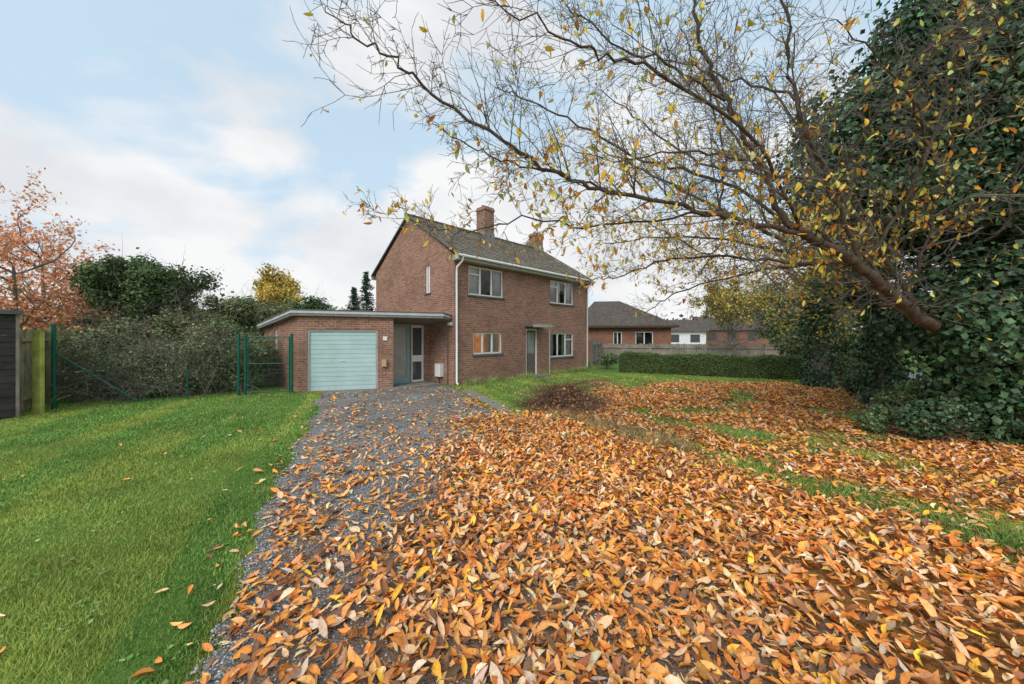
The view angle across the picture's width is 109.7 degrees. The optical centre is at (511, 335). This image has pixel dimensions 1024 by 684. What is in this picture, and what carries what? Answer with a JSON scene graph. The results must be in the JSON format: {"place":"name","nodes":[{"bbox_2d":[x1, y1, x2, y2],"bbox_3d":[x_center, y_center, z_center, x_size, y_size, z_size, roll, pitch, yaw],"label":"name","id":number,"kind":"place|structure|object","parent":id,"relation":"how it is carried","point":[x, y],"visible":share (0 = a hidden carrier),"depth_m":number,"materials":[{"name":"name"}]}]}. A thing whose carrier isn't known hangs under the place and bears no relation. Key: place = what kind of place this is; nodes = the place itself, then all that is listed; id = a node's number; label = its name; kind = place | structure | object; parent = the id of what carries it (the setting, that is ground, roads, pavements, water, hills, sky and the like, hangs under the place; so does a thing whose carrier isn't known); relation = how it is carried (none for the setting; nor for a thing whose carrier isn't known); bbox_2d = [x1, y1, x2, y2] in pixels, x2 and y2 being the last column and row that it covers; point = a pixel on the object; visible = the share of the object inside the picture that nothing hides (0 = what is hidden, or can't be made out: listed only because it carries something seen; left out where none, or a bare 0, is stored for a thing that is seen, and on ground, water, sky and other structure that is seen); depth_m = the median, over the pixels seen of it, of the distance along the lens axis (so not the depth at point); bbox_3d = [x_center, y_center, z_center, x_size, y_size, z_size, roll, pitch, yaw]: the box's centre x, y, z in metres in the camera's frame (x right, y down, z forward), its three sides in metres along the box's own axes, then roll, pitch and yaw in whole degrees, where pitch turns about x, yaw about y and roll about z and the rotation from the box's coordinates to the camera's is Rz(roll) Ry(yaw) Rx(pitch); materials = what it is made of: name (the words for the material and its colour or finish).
{"place":"outdoors","nodes":[
{"label":"outdoors","id":0,"kind":"place"},
{"bbox_2d":[411,325,422,381],"bbox_3d":[-3.836,0.750,14.459,0.473,2.300,0.509,0,0,0],"label":"door","id":1,"kind":"structure","parent":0,"point":[417,351],"depth_m":14.48,"materials":[{"name":"plastic"}]},
{"bbox_2d":[460,390,513,411],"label":"concrete path","id":2,"kind":"structure","parent":0,"point":[482,398],"depth_m":10.39,"materials":[{"name":"concrete"}]},
{"bbox_2d":[0,0,979,329],"label":"sky","id":3,"kind":"structure","parent":0,"point":[172,129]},
{"bbox_2d":[0,350,1023,683],"bbox_3d":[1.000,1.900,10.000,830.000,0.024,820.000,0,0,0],"label":"ground","id":4,"kind":"structure","parent":0,"point":[932,666],"depth_m":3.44,"materials":[{"name":"plant"}]},
{"bbox_2d":[0,310,23,417],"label":"timber shed","id":5,"kind":"structure","parent":4,"relation":"on","point":[9,369],"depth_m":8.19,"materials":[{"name":"wood"}]},
{"bbox_2d":[32,331,44,413],"bbox_3d":[-11.425,0.900,8.702,0.160,2.000,0.100,0,0,-6],"label":"fence post","id":6,"kind":"object","parent":4,"relation":"on","point":[38,379],"visible":0.9,"depth_m":8.66,"materials":[{"name":"wood"}]},
{"bbox_2d":[14,327,93,414],"bbox_3d":[-13.508,0.855,10.818,0.160,2.090,5.718,0,0,-37],"label":"wooden fence","id":7,"kind":"object","parent":4,"relation":"on","point":[25,357],"visible":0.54,"depth_m":9.28,"materials":[{"name":"wood"}]},
{"bbox_2d":[0,198,119,329],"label":"cherry tree","id":8,"kind":"object","parent":4,"relation":"on","point":[33,320],"visible":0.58,"depth_m":13.70,"materials":[{"name":"orange plant"}]},
{"bbox_2d":[0,166,193,342],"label":"cherry tree","id":9,"kind":"object","parent":4,"relation":"on","point":[27,261],"visible":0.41,"depth_m":16.21,"materials":[{"name":"orange plant"}]},
{"bbox_2d":[13,241,226,380],"bbox_3d":[-15.313,-1.024,14.985,5.694,5.884,5.955,0,0,0],"label":"ivy covered tree","id":10,"kind":"object","parent":4,"relation":"on","point":[119,279],"visible":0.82,"depth_m":14.25,"materials":[{"name":"green plant"}]},
{"bbox_2d":[73,300,201,343],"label":"shrubby tree","id":11,"kind":"object","parent":4,"relation":"on","point":[104,317],"visible":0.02,"depth_m":16.43,"materials":[{"name":"green plant"}]},
{"bbox_2d":[51,324,239,409],"bbox_3d":[-10.175,0.800,10.300,3.874,2.200,0.088,0,0,-34],"label":"chain link fence","id":12,"kind":"object","parent":4,"relation":"on","point":[54,353],"visible":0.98,"depth_m":9.84,"materials":[{"name":"green metal"}]},
{"bbox_2d":[0,404,306,683],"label":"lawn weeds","id":13,"kind":"object","parent":4,"relation":"on","point":[130,656],"visible":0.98,"depth_m":3.25,"materials":[{"name":"green plant"}]},
{"bbox_2d":[19,289,294,412],"bbox_3d":[-10.790,1.131,11.404,9.252,5.027,7.394,0,0,-40],"label":"bramble thicket","id":14,"kind":"object","parent":4,"relation":"on","point":[100,336],"visible":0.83,"depth_m":11.20,"materials":[{"name":"green plant"}]},
{"bbox_2d":[99,261,241,355],"bbox_3d":[-12.629,-0.557,13.569,4.049,4.929,3.344,0,0,-36],"label":"shrubby tree","id":15,"kind":"object","parent":4,"relation":"on","point":[170,319],"visible":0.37,"depth_m":13.17,"materials":[{"name":"green plant"}]},
{"bbox_2d":[153,265,282,378],"bbox_3d":[-12.311,-0.479,15.153,4.089,4.772,5.515,0,0,0],"label":"shrubby tree","id":16,"kind":"object","parent":4,"relation":"on","point":[245,321],"visible":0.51,"depth_m":15.10,"materials":[{"name":"green plant"}]},
{"bbox_2d":[215,288,274,313],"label":"shrubby tree","id":17,"kind":"object","parent":4,"relation":"on","point":[232,298],"visible":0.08,"depth_m":23.61,"materials":[{"name":"green plant"}]},
{"bbox_2d":[244,334,292,394],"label":"metal gate","id":18,"kind":"structure","parent":4,"relation":"on","point":[247,363],"depth_m":11.47,"materials":[{"name":"metal"}]},
{"bbox_2d":[247,286,296,335],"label":"shrubby tree","id":19,"kind":"object","parent":4,"relation":"on","point":[269,312],"visible":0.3,"depth_m":19.03,"materials":[{"name":"green plant"}]},
{"bbox_2d":[251,261,304,305],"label":"yellow tree","id":20,"kind":"object","parent":4,"relation":"on","point":[287,285],"visible":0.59,"depth_m":30.25,"materials":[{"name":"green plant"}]},
{"bbox_2d":[274,284,336,311],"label":"shrubby tree","id":21,"kind":"object","parent":4,"relation":"on","point":[315,304],"visible":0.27,"depth_m":23.98,"materials":[{"name":"green plant"}]},
{"bbox_2d":[264,316,428,391],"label":"garage walls","id":22,"kind":"structure","parent":4,"relation":"on","point":[297,327],"depth_m":12.72,"materials":[{"name":"brick"}]},
{"bbox_2d":[307,329,377,390],"bbox_3d":[-5.824,0.840,12.475,2.168,2.080,0.709,0,0,0],"label":"garage door frame","id":23,"kind":"object","parent":22,"relation":"attached to","point":[308,352],"visible":1,"depth_m":12.29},
{"bbox_2d":[310,331,375,390],"bbox_3d":[-5.826,0.865,12.483,2.017,2.030,0.614,0,0,0],"label":"garage door","id":24,"kind":"structure","parent":23,"relation":"in","point":[342,360],"depth_m":12.46,"materials":[{"name":"metal"}]},
{"bbox_2d":[258,313,450,328],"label":"garage soffit","id":25,"kind":"structure","parent":22,"relation":"on","point":[427,320],"depth_m":12.99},
{"bbox_2d":[257,310,450,326],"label":"garage fascia","id":26,"kind":"structure","parent":25,"relation":"attached to","point":[345,312],"depth_m":12.56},
{"bbox_2d":[257,309,451,324],"bbox_3d":[-6.365,-0.555,14.634,8.129,0.638,5.631,0,0,0],"label":"garage roof felt","id":27,"kind":"object","parent":25,"relation":"on","point":[354,311],"visible":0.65,"depth_m":12.56,"materials":[{"name":"grey"}]},
{"bbox_2d":[382,359,386,366],"bbox_3d":[-4.513,0.975,12.726,0.160,0.250,0.100,0,0,-16],"label":"letter box","id":28,"kind":"object","parent":22,"relation":"attached to","point":[384,362],"visible":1,"depth_m":12.68,"materials":[{"name":"beige metal"}]},
{"bbox_2d":[345,287,361,309],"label":"conifer tree","id":29,"kind":"object","parent":4,"relation":"on","point":[354,298],"visible":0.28,"depth_m":26.40,"materials":[{"name":"green plant"}]},
{"bbox_2d":[352,271,375,310],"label":"conifer tree","id":30,"kind":"object","parent":4,"relation":"on","point":[366,286],"visible":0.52,"depth_m":25.37,"materials":[{"name":"green plant"}]},
{"bbox_2d":[391,381,440,389],"bbox_3d":[-4.037,1.900,13.816,1.900,0.100,1.800,0,0,44],"label":"porch step","id":31,"kind":"object","parent":4,"relation":"on","point":[411,385],"visible":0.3,"depth_m":13.57,"materials":[{"name":"concrete"}]},
{"bbox_2d":[393,325,409,383],"bbox_3d":[-4.344,0.750,13.890,0.646,2.300,0.709,0,0,0],"label":"screen","id":32,"kind":"object","parent":31,"relation":"on","point":[399,353],"depth_m":13.97,"materials":[{"name":"glass"}]},
{"bbox_2d":[0,283,922,350],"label":"distant trees","id":33,"kind":"object","parent":4,"relation":"on","point":[336,307],"visible":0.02,"depth_m":48.78,"materials":[{"name":"green plant"}]},
{"bbox_2d":[376,256,587,385],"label":"walls","id":34,"kind":"structure","parent":4,"relation":"on","point":[526,301],"depth_m":15.69,"materials":[{"name":"brick"}]},
{"bbox_2d":[376,219,453,274],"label":"gable","id":35,"kind":"structure","parent":34,"relation":"attached to","point":[407,249],"depth_m":15.84,"materials":[{"name":"brick"}]},
{"bbox_2d":[426,265,429,292],"bbox_3d":[-3.441,-2.325,15.009,0.286,1.150,0.279,0,0,0],"label":"window frame","id":36,"kind":"object","parent":34,"relation":"attached to","point":[427,279],"visible":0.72,"depth_m":15.07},
{"bbox_2d":[428,267,429,291],"bbox_3d":[-3.441,-2.325,15.009,0.244,1.150,0.236,0,0,0],"label":"window glass","id":37,"kind":"object","parent":36,"relation":"in","point":[428,279],"visible":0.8,"depth_m":15.03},
{"bbox_2d":[435,363,442,376],"bbox_3d":[-2.883,1.370,14.248,0.360,0.500,0.160,0,0,44],"label":"meter box","id":38,"kind":"object","parent":34,"relation":"attached to","point":[438,369],"visible":1,"depth_m":14.15,"materials":[{"name":"white paint"}]},
{"bbox_2d":[438,335,447,384],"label":"pipes","id":39,"kind":"object","parent":34,"relation":"attached to","point":[447,362],"visible":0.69,"depth_m":13.91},
{"bbox_2d":[373,216,531,275],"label":"roof back","id":40,"kind":"structure","parent":34,"relation":"on","point":[378,268],"depth_m":17.99,"materials":[{"name":"tile"}]},
{"bbox_2d":[408,214,530,247],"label":"ridge tiles","id":41,"kind":"object","parent":40,"relation":"attached to","point":[466,230],"visible":0.35,"depth_m":18.19,"materials":[{"name":"tile"}]},
{"bbox_2d":[476,205,494,233],"bbox_3d":[-1.429,-5.600,19.280,1.032,2.360,1.032,0,0,0],"label":"chimney","id":42,"kind":"object","parent":40,"relation":"on","point":[484,210],"visible":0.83,"depth_m":19.05,"materials":[{"name":"brick"}]},
{"bbox_2d":[480,231,494,242],"bbox_3d":[-1.429,-5.145,19.280,1.018,0.550,1.018,0,0,0],"label":"chimney flashing","id":43,"kind":"object","parent":42,"relation":"attached to","point":[491,234],"visible":0.33,"depth_m":19.00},
{"bbox_2d":[528,232,542,264],"bbox_3d":[1.489,-5.335,22.301,0.947,1.830,0.947,0,0,0],"label":"chimney","id":44,"kind":"object","parent":40,"relation":"on","point":[537,238],"visible":0.41,"depth_m":22.08,"materials":[{"name":"brick"}]},
{"bbox_2d":[469,268,477,293],"bbox_3d":[-1.602,-2.180,14.521,0.062,1.160,0.653,0,0,43],"label":"curtain","id":45,"kind":"object","parent":34,"relation":"hanging from","point":[473,284],"visible":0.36,"depth_m":14.54,"materials":[{"name":"fabric"}]},
{"bbox_2d":[371,255,593,284],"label":"fascia and soffit","id":46,"kind":"structure","parent":34,"relation":"attached to","point":[491,264],"depth_m":15.67,"materials":[{"name":"plastic"}]},
{"bbox_2d":[371,217,585,276],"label":"verges","id":47,"kind":"structure","parent":46,"relation":"attached to","point":[388,247],"depth_m":16.73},
{"bbox_2d":[469,266,502,297],"bbox_3d":[-1.098,-2.180,14.915,1.377,1.160,1.423,0,0,0],"label":"window frame","id":48,"kind":"object","parent":34,"relation":"attached to","point":[479,279],"visible":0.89,"depth_m":14.94,"materials":[{"name":"plastic"}]},
{"bbox_2d":[467,294,504,299],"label":"sill","id":49,"kind":"structure","parent":34,"relation":"attached to","point":[485,297],"depth_m":14.74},
{"bbox_2d":[474,334,498,352],"bbox_3d":[-1.359,0.325,15.278,0.760,1.390,2.100,0,0,44],"label":"curtain","id":50,"kind":"object","parent":34,"relation":"attached to","point":[477,343],"visible":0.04,"depth_m":15.76,"materials":[{"name":"fabric"}]},
{"bbox_2d":[481,270,492,295],"bbox_3d":[-1.415,-2.180,15.221,0.760,1.660,2.420,0,0,44],"label":"room","id":51,"kind":"object","parent":34,"relation":"attached to","point":[485,282],"depth_m":16.02,"materials":[{"name":"black"}]},
{"bbox_2d":[473,332,500,354],"bbox_3d":[-1.043,0.325,14.973,1.155,0.890,1.193,0,0,0],"label":"window frame","id":52,"kind":"object","parent":34,"relation":"attached to","point":[491,342],"visible":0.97,"depth_m":15.08,"materials":[{"name":"plastic"}]},
{"bbox_2d":[472,353,503,355],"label":"sill","id":53,"kind":"structure","parent":34,"relation":"attached to","point":[488,354],"depth_m":14.78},
{"bbox_2d":[486,334,497,351],"bbox_3d":[-0.839,0.325,15.298,0.069,0.890,0.688,0,0,44],"label":"curtain","id":54,"kind":"object","parent":34,"relation":"hanging from","point":[495,342],"visible":0.53,"depth_m":15.33,"materials":[{"name":"fabric"}]},
{"bbox_2d":[493,272,499,295],"bbox_3d":[-0.656,-2.180,15.502,0.069,1.160,0.461,0,0,44],"label":"curtain","id":55,"kind":"object","parent":34,"relation":"hanging from","point":[496,283],"visible":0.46,"depth_m":15.51,"materials":[{"name":"fabric"}]},
{"bbox_2d":[409,216,593,280],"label":"roof front","id":56,"kind":"structure","parent":34,"relation":"on","point":[469,245],"depth_m":17.06,"materials":[{"name":"tile"}]},
{"bbox_2d":[456,253,595,384],"bbox_3d":[1.229,-0.573,16.873,0.412,4.944,9.610,0,0,44],"label":"gutter and downpipes","id":57,"kind":"object","parent":34,"relation":"attached to","point":[497,262],"visible":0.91,"depth_m":14.09,"materials":[{"name":"white paint"}]},
{"bbox_2d":[526,329,536,373],"bbox_3d":[0.875,0.770,16.937,0.090,2.140,0.790,0,0,44],"label":"front door frame","id":58,"kind":"object","parent":34,"relation":"attached to","point":[535,349],"visible":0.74,"depth_m":17.17,"materials":[{"name":"white paint"}]},
{"bbox_2d":[527,330,534,373],"bbox_3d":[0.870,0.795,16.942,0.055,2.090,0.690,0,0,44],"label":"front door","id":59,"kind":"structure","parent":58,"relation":"in","point":[531,362],"depth_m":16.95,"materials":[{"name":"glass"}]},
{"bbox_2d":[533,324,552,372],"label":"canopy fascia","id":60,"kind":"structure","parent":34,"relation":"attached to","point":[540,325],"depth_m":17.02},
{"bbox_2d":[550,334,552,355],"bbox_3d":[1.923,0.490,18.173,0.063,1.220,0.444,0,0,45],"label":"curtain","id":61,"kind":"object","parent":34,"relation":"hanging from","point":[551,344],"visible":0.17,"depth_m":18.24,"materials":[{"name":"fabric"}]},
{"bbox_2d":[553,334,561,355],"bbox_3d":[2.219,0.490,18.983,0.760,1.720,2.520,0,0,44],"label":"room","id":62,"kind":"object","parent":34,"relation":"attached to","point":[559,344],"depth_m":19.89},
{"bbox_2d":[550,333,572,356],"bbox_3d":[2.535,0.490,18.677,1.446,1.220,1.495,0,0,0],"label":"window frame","id":63,"kind":"object","parent":34,"relation":"attached to","point":[565,339],"visible":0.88,"depth_m":18.87,"materials":[{"name":"plastic"}]},
{"bbox_2d":[550,280,572,304],"bbox_3d":[2.535,-2.180,18.677,1.446,1.160,1.495,0,0,0],"label":"window frame","id":64,"kind":"object","parent":34,"relation":"attached to","point":[556,287],"visible":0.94,"depth_m":18.87,"materials":[{"name":"plastic"}]},
{"bbox_2d":[550,282,559,302],"bbox_3d":[2.118,-2.180,18.378,0.067,1.160,1.010,0,0,43],"label":"curtain","id":65,"kind":"object","parent":64,"relation":"hanging from","point":[552,294],"visible":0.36,"depth_m":18.40,"materials":[{"name":"fabric"}]},
{"bbox_2d":[560,283,563,302],"bbox_3d":[2.219,-2.180,18.983,0.760,1.660,2.520,0,0,44],"label":"room","id":66,"kind":"object","parent":34,"relation":"attached to","point":[561,293],"depth_m":20.09,"materials":[{"name":"black"}]},
{"bbox_2d":[549,303,574,306],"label":"sill","id":67,"kind":"structure","parent":34,"relation":"attached to","point":[562,304],"depth_m":18.59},
{"bbox_2d":[550,356,574,358],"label":"sill","id":68,"kind":"structure","parent":34,"relation":"attached to","point":[561,357],"depth_m":18.52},
{"bbox_2d":[562,334,570,354],"bbox_3d":[2.891,0.490,19.176,0.054,1.220,0.808,0,0,44],"label":"curtain","id":69,"kind":"object","parent":34,"relation":"hanging from","point":[568,346],"visible":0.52,"depth_m":19.21,"materials":[{"name":"fabric"}]},
{"bbox_2d":[566,284,570,303],"bbox_3d":[2.977,-2.180,19.261,0.052,1.160,0.566,0,0,44],"label":"curtain","id":70,"kind":"object","parent":34,"relation":"hanging from","point":[568,294],"visible":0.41,"depth_m":19.28,"materials":[{"name":"fabric"}]},
{"bbox_2d":[0,433,1023,683],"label":"fallen leaves","id":71,"kind":"object","parent":4,"relation":"on","point":[460,595],"visible":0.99,"depth_m":2.85,"materials":[{"name":"orange plant"}]},
{"bbox_2d":[463,365,595,385],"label":"border plants","id":72,"kind":"object","parent":4,"relation":"on","point":[523,376],"visible":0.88,"depth_m":15.96,"materials":[{"name":"green plant"}]},
{"bbox_2d":[85,374,980,437],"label":"distant fallen leaves","id":73,"kind":"object","parent":4,"relation":"on","point":[820,396],"visible":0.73,"depth_m":8.50,"materials":[{"name":"plant"}]},
{"bbox_2d":[533,374,550,377],"bbox_3d":[1.163,1.895,16.638,0.700,0.110,1.100,0,0,44],"label":"doorstep","id":74,"kind":"object","parent":4,"relation":"on","point":[536,375],"visible":0.5,"depth_m":16.52,"materials":[{"name":"concrete"}]},
{"bbox_2d":[482,368,636,417],"bbox_3d":[1.174,1.342,9.381,3.915,1.163,3.178,0,0,0],"label":"brush pile","id":75,"kind":"object","parent":4,"relation":"on","point":[551,390],"depth_m":9.11,"materials":[{"name":"plant"}]},
{"bbox_2d":[590,339,601,367],"bbox_3d":[5.534,1.080,23.576,0.160,1.640,5.206,0,0,21],"label":"wooden fence","id":76,"kind":"object","parent":4,"relation":"on","point":[595,348],"visible":0.87,"depth_m":22.81,"materials":[{"name":"wood"}]},
{"bbox_2d":[592,343,618,368],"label":"house corner shrub","id":77,"kind":"object","parent":4,"relation":"on","point":[609,358],"visible":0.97,"depth_m":20.07,"materials":[{"name":"green plant"}]},
{"bbox_2d":[534,395,700,450],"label":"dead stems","id":78,"kind":"object","parent":4,"relation":"on","point":[613,416],"visible":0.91,"depth_m":7.08,"materials":[{"name":"plant"}]},
{"bbox_2d":[547,405,701,454],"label":"dry grass tufts","id":79,"kind":"object","parent":4,"relation":"on","point":[635,433],"visible":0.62,"depth_m":6.71,"materials":[{"name":"plant"}]},
{"bbox_2d":[588,301,678,357],"bbox_3d":[9.960,-0.600,33.772,8.600,5.200,8.000,0,0,10],"label":"brick bungalow","id":80,"kind":"object","parent":4,"relation":"on","point":[610,322],"visible":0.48,"depth_m":30.58,"materials":[{"name":"red brick"}]},
{"bbox_2d":[613,332,621,343],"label":"window frame","id":81,"kind":"structure","parent":80,"relation":"in","point":[613,332],"depth_m":30.45,"materials":[{"name":"white paint"}]},
{"bbox_2d":[636,332,652,343],"bbox_3d":[11.027,0.350,30.101,1.400,1.300,0.066,0,0,10],"label":"window frame","id":82,"kind":"structure","parent":80,"relation":"in","point":[636,332],"depth_m":30.06,"materials":[{"name":"white paint"}]},
{"bbox_2d":[283,0,1023,449],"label":"magnolia tree","id":83,"kind":"object","parent":4,"relation":"on","point":[925,160],"visible":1,"depth_m":5.69,"materials":[{"name":"plant"}]},
{"bbox_2d":[667,320,708,349],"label":"white cottage","id":84,"kind":"structure","parent":4,"relation":"on","point":[686,332],"depth_m":46.34,"materials":[{"name":"paint"}]},
{"bbox_2d":[671,335,699,341],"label":"windows","id":85,"kind":"structure","parent":84,"relation":"in","point":[674,338],"depth_m":45.98,"materials":[{"name":"glass"}]},
{"bbox_2d":[601,343,807,360],"bbox_3d":[13.068,1.230,24.666,14.174,1.340,0.160,0,0,12],"label":"wooden fence","id":86,"kind":"object","parent":4,"relation":"on","point":[664,349],"visible":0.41,"depth_m":24.85,"materials":[{"name":"wood"}]},
{"bbox_2d":[618,351,804,379],"bbox_3d":[8.985,1.360,17.058,7.668,1.138,1.108,0,0,27],"label":"clipped hedge","id":87,"kind":"object","parent":4,"relation":"on","point":[774,366],"visible":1,"depth_m":16.52,"materials":[{"name":"green plant"}]},
{"bbox_2d":[691,272,777,354],"bbox_3d":[13.540,-1.239,22.160,4.257,6.294,5.514,0,0,0],"label":"yellow tree","id":88,"kind":"object","parent":4,"relation":"on","point":[722,315],"visible":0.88,"depth_m":21.75,"materials":[{"name":"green plant"}]},
{"bbox_2d":[692,316,789,349],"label":"brick cottage","id":89,"kind":"structure","parent":4,"relation":"on","point":[711,339],"depth_m":49.08,"materials":[{"name":"brick"}]},
{"bbox_2d":[708,333,770,340],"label":"windows","id":90,"kind":"structure","parent":89,"relation":"in","point":[709,337],"depth_m":48.71,"materials":[{"name":"glass"}]},
{"bbox_2d":[688,261,795,342],"bbox_3d":[16.624,-2.424,27.043,6.822,8.664,7.178,0,0,-25],"label":"yellow tree","id":91,"kind":"object","parent":4,"relation":"on","point":[707,310],"visible":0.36,"depth_m":27.44,"materials":[{"name":"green plant"}]},
{"bbox_2d":[737,270,801,344],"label":"hedgerow tree","id":92,"kind":"object","parent":4,"relation":"on","point":[771,329],"visible":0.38,"depth_m":29.41,"materials":[{"name":"green plant"}]},
{"bbox_2d":[734,305,862,359],"bbox_3d":[14.815,-0.210,17.559,7.654,4.776,4.906,0,0,-19],"label":"green bush","id":93,"kind":"object","parent":4,"relation":"on","point":[794,346],"visible":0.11,"depth_m":17.47,"materials":[{"name":"green plant"}]},
{"bbox_2d":[772,242,862,332],"bbox_3d":[18.780,-2.323,21.155,6.043,8.472,6.707,0,0,0],"label":"hedgerow tree","id":94,"kind":"object","parent":4,"relation":"on","point":[853,315],"visible":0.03,"depth_m":20.59,"materials":[{"name":"green plant"}]},
{"bbox_2d":[724,221,938,389],"bbox_3d":[11.370,-1.194,12.468,7.816,7.551,8.133,0,0,0],"label":"ivy clad tree","id":95,"kind":"object","parent":4,"relation":"on","point":[817,370],"visible":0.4,"depth_m":12.99,"materials":[{"name":"green plant"}]},
{"bbox_2d":[718,207,956,409],"bbox_3d":[9.032,-1.383,9.815,6.310,6.638,6.463,0,0,0],"label":"ivy clad tree","id":96,"kind":"object","parent":4,"relation":"on","point":[879,370],"visible":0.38,"depth_m":9.16,"materials":[{"name":"green plant"}]},
{"bbox_2d":[832,348,865,380],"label":"green bush","id":97,"kind":"object","parent":4,"relation":"on","point":[843,363],"visible":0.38,"depth_m":13.39,"materials":[{"name":"green plant"}]},
{"bbox_2d":[823,360,913,398],"bbox_3d":[10.438,1.267,10.425,2.209,1.319,1.640,0,0,40],"label":"ivy bush","id":98,"kind":"object","parent":4,"relation":"on","point":[848,382],"visible":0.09,"depth_m":10.53,"materials":[{"name":"green plant"}]},
{"bbox_2d":[831,327,909,367],"bbox_3d":[13.698,0.612,14.264,4.264,2.891,3.821,0,0,-20],"label":"green bush","id":99,"kind":"object","parent":4,"relation":"on","point":[846,348],"visible":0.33,"depth_m":14.23,"materials":[{"name":"green plant"}]},
{"bbox_2d":[837,398,903,435],"bbox_3d":[6.911,1.566,6.932,1.042,0.690,0.812,0,0,0],"label":"green bush","id":100,"kind":"object","parent":4,"relation":"on","point":[876,418],"visible":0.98,"depth_m":6.89,"materials":[{"name":"green plant"}]},
{"bbox_2d":[837,372,950,424],"bbox_3d":[7.854,1.344,7.404,1.757,1.319,2.303,0,0,-34],"label":"green bush","id":101,"kind":"object","parent":4,"relation":"on","point":[903,386],"visible":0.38,"depth_m":7.24,"materials":[{"name":"green plant"}]},
{"bbox_2d":[884,368,952,390],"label":"green bush","id":102,"kind":"object","parent":4,"relation":"on","point":[921,379],"visible":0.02,"depth_m":8.59,"materials":[{"name":"green plant"}]},
{"bbox_2d":[882,384,996,446],"bbox_3d":[7.309,1.371,6.242,1.436,1.099,1.239,0,0,-27],"label":"ivy bush","id":103,"kind":"object","parent":4,"relation":"on","point":[942,418],"visible":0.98,"depth_m":6.20,"materials":[{"name":"green plant"}]},
{"bbox_2d":[924,374,1023,438],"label":"ivy bush","id":104,"kind":"object","parent":4,"relation":"on","point":[985,424],"visible":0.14,"depth_m":6.23,"materials":[{"name":"green plant"}]},
{"bbox_2d":[188,386,919,683],"bbox_3d":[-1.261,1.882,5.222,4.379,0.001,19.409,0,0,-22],"label":"gravel driveway","id":105,"kind":"structure","parent":0,"point":[394,654],"depth_m":3.02,"materials":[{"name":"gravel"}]},
{"bbox_2d":[692,350,1021,388],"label":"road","id":106,"kind":"structure","parent":0,"point":[910,375],"depth_m":16.95,"materials":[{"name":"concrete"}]}
]}

